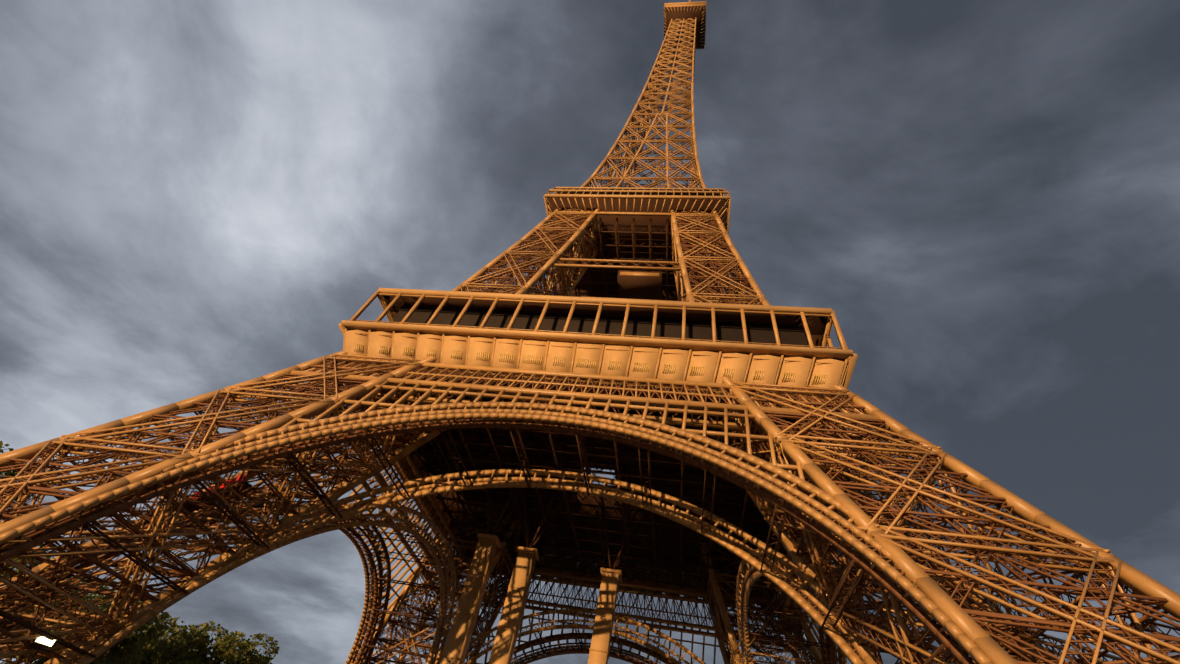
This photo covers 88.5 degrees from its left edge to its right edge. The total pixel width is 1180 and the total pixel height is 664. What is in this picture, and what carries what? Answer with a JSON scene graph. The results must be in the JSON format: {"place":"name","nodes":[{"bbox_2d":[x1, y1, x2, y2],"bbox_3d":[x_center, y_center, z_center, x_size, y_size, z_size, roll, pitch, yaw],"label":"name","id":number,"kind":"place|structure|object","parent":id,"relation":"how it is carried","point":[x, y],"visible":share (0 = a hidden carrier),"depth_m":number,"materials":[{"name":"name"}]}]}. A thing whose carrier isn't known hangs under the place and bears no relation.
{"place":"outdoors","nodes":[
{"label":"outdoors","id":0,"kind":"place"},
{"bbox_2d":[0,0,1179,663],"label":"sky","id":1,"kind":"structure","parent":0,"point":[982,197],"materials":[{"name":"grey"}]},
{"label":"ground","id":2,"kind":"structure","parent":0,"visible":0},
{"bbox_2d":[0,440,45,514],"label":"tree","id":3,"kind":"object","parent":2,"relation":"on","point":[13,473],"visible":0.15,"depth_m":72.87,"materials":[{"name":"green plant"}]},
{"bbox_2d":[0,543,84,630],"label":"tree","id":4,"kind":"object","parent":2,"relation":"on","point":[17,571],"visible":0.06,"depth_m":83.64,"materials":[{"name":"green plant"}]},
{"bbox_2d":[0,579,107,663],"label":"tree","id":5,"kind":"object","parent":2,"relation":"on","point":[41,660],"visible":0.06,"depth_m":107.08,"materials":[{"name":"green plant"}]},
{"bbox_2d":[49,579,169,663],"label":"tree","id":6,"kind":"object","parent":2,"relation":"on","point":[126,647],"visible":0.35,"depth_m":99.75,"materials":[{"name":"green plant"}]},
{"bbox_2d":[121,625,179,663],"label":"tree","id":7,"kind":"object","parent":2,"relation":"on","point":[149,655],"visible":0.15,"depth_m":120.65,"materials":[{"name":"green plant"}]},
{"bbox_2d":[142,614,247,663],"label":"tree","id":8,"kind":"object","parent":2,"relation":"on","point":[172,650],"visible":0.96,"depth_m":112.86,"materials":[{"name":"green plant"}]},
{"bbox_2d":[213,630,278,663],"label":"tree","id":9,"kind":"object","parent":2,"relation":"on","point":[251,657],"visible":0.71,"depth_m":122.69,"materials":[{"name":"green plant"}]},
{"bbox_2d":[0,0,1179,663],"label":"eiffel tower","id":10,"kind":"structure","parent":2,"relation":"on","point":[674,386],"depth_m":77.24,"materials":[{"name":"metal"}]},
{"bbox_2d":[29,636,56,658],"bbox_3d":[-47.932,27.384,52.818,1.665,1.870,1.583,3,-44,11],"label":"floodlight","id":11,"kind":"object","parent":10,"relation":"attached to","point":[44,642],"visible":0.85,"depth_m":52.77,"materials":[{"name":"white glass"}]},
{"bbox_2d":[175,474,255,512],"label":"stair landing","id":12,"kind":"object","parent":10,"relation":"attached to","point":[190,507],"visible":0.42,"depth_m":70.03,"materials":[{"name":"brown metal"}]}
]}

